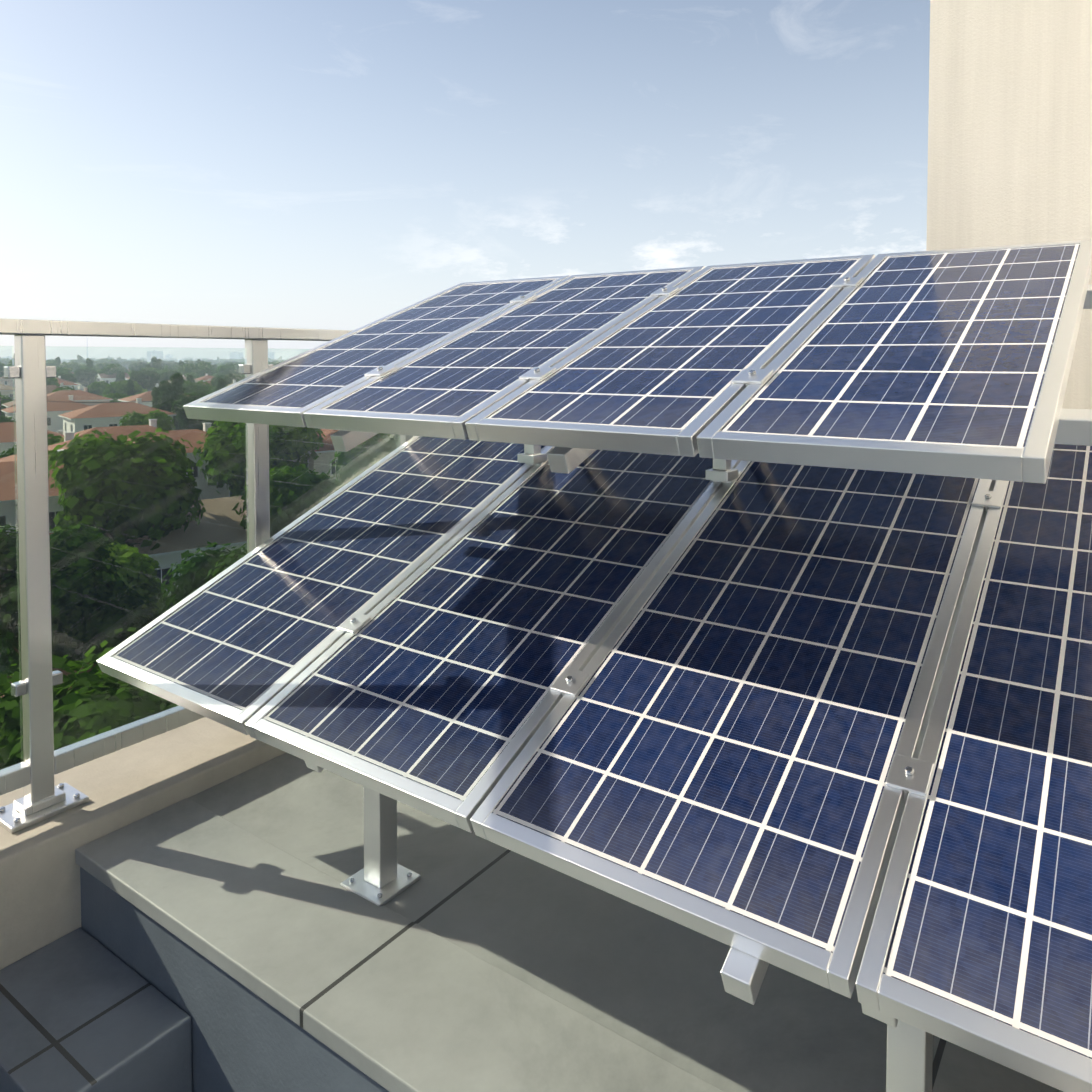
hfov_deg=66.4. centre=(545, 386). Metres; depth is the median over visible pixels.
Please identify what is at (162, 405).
cypress tree
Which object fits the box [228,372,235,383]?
cypress tree
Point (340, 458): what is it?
broad tree
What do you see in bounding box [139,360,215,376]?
tree grove
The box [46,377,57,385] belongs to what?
broad tree
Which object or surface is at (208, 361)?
tree grove
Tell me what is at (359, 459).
glass railing panes
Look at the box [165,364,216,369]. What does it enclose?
tree grove
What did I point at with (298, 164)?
sky
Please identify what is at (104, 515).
broad tree
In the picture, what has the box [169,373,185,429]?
cypress tree
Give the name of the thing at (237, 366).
tree grove
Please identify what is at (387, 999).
platform coping
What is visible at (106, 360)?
tree grove
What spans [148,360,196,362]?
tree grove
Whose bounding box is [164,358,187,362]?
tree grove
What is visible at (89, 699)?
tree
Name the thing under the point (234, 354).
distant town buildings
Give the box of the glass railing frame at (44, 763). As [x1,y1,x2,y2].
[0,318,413,832]
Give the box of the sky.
[0,0,929,358]
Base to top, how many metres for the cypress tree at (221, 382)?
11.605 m
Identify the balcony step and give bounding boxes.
[0,927,191,1091]
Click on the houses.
(166, 552)
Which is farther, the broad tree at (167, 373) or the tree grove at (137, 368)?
the tree grove at (137, 368)
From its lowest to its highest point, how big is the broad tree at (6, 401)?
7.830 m
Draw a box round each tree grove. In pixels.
[0,353,14,376]
[0,357,46,362]
[7,359,79,372]
[46,357,111,370]
[56,358,123,382]
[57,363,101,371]
[70,355,117,364]
[80,359,147,367]
[98,360,129,368]
[122,367,173,372]
[127,362,198,370]
[130,360,195,366]
[130,361,179,370]
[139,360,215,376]
[146,356,239,374]
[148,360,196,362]
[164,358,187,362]
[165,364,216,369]
[185,359,221,362]
[196,359,243,369]
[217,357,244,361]
[217,361,244,366]
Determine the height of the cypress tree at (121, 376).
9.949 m
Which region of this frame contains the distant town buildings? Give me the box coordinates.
[2,342,274,360]
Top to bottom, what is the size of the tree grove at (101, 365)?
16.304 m
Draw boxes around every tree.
[0,415,13,422]
[0,434,63,457]
[0,523,158,676]
[0,627,178,769]
[1,395,11,414]
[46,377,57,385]
[48,428,205,549]
[52,386,76,392]
[57,373,75,381]
[74,368,97,385]
[86,381,108,395]
[102,380,142,395]
[103,392,131,401]
[115,370,120,381]
[119,372,124,380]
[119,409,175,429]
[126,379,134,395]
[130,369,159,390]
[151,386,160,407]
[156,380,176,429]
[157,541,246,616]
[158,369,180,383]
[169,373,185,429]
[171,389,226,430]
[182,379,212,394]
[186,374,194,382]
[191,421,325,496]
[210,374,243,386]
[215,378,226,390]
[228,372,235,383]
[232,463,338,537]
[327,451,343,488]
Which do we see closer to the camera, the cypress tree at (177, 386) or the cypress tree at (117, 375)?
the cypress tree at (177, 386)
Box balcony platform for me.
[80,752,1062,1091]
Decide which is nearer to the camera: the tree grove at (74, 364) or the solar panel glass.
the solar panel glass
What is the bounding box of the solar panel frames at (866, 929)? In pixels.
[96,239,1091,1091]
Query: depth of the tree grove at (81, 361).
742.27 m
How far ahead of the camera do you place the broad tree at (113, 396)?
193.69 m
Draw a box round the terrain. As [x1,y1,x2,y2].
[0,359,286,671]
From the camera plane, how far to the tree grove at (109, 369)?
374.69 m
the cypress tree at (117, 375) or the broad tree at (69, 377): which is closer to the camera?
the broad tree at (69, 377)
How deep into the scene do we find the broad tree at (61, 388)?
190.33 m
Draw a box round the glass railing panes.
[0,346,399,769]
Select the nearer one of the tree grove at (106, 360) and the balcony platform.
the balcony platform
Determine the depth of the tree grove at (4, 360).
759.37 m
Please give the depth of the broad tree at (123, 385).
248.96 m
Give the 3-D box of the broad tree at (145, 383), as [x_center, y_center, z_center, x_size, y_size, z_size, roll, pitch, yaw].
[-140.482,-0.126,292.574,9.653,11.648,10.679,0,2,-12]
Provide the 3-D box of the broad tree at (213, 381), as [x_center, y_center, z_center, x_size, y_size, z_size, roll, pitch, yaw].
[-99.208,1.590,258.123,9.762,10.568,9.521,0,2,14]
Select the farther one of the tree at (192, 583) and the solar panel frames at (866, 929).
the tree at (192, 583)
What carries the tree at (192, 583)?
on the terrain
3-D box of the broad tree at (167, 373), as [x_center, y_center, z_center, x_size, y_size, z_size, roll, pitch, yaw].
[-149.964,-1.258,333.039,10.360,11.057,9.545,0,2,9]
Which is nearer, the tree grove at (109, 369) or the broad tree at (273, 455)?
the broad tree at (273, 455)
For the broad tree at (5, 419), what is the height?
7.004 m
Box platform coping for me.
[75,798,722,1091]
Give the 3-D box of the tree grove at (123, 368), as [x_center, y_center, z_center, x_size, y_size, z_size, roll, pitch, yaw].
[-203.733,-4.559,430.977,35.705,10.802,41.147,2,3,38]
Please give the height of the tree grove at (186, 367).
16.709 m
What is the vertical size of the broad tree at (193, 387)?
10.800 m
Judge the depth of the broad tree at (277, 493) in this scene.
54.76 m
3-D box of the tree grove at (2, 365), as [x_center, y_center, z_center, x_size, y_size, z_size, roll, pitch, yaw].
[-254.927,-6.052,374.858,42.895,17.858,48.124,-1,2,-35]
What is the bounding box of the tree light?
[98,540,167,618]
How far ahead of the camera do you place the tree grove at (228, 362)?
774.53 m
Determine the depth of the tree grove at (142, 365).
474.33 m
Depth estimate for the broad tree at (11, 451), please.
77.76 m
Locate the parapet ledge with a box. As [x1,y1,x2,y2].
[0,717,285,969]
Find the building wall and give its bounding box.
[920,0,1091,750]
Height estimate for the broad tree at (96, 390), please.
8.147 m
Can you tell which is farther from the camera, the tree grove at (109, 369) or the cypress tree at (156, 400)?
the tree grove at (109, 369)
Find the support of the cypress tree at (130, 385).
on the terrain
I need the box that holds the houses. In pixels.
[0,361,340,696]
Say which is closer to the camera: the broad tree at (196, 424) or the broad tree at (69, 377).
the broad tree at (196, 424)
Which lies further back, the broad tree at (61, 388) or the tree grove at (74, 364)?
the tree grove at (74, 364)
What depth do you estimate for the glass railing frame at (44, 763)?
1.95 m
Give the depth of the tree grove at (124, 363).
741.32 m
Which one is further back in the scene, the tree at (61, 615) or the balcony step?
the tree at (61, 615)
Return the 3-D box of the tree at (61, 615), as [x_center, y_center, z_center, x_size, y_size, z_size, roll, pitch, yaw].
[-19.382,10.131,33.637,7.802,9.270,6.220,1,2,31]
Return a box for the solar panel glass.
[112,244,1091,1058]
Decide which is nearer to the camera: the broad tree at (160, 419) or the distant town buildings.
the broad tree at (160, 419)
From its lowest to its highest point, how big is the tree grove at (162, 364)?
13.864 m
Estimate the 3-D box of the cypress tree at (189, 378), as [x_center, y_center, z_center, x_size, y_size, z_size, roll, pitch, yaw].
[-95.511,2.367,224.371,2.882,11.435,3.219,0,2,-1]
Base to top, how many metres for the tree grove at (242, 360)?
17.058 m
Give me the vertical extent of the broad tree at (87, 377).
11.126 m

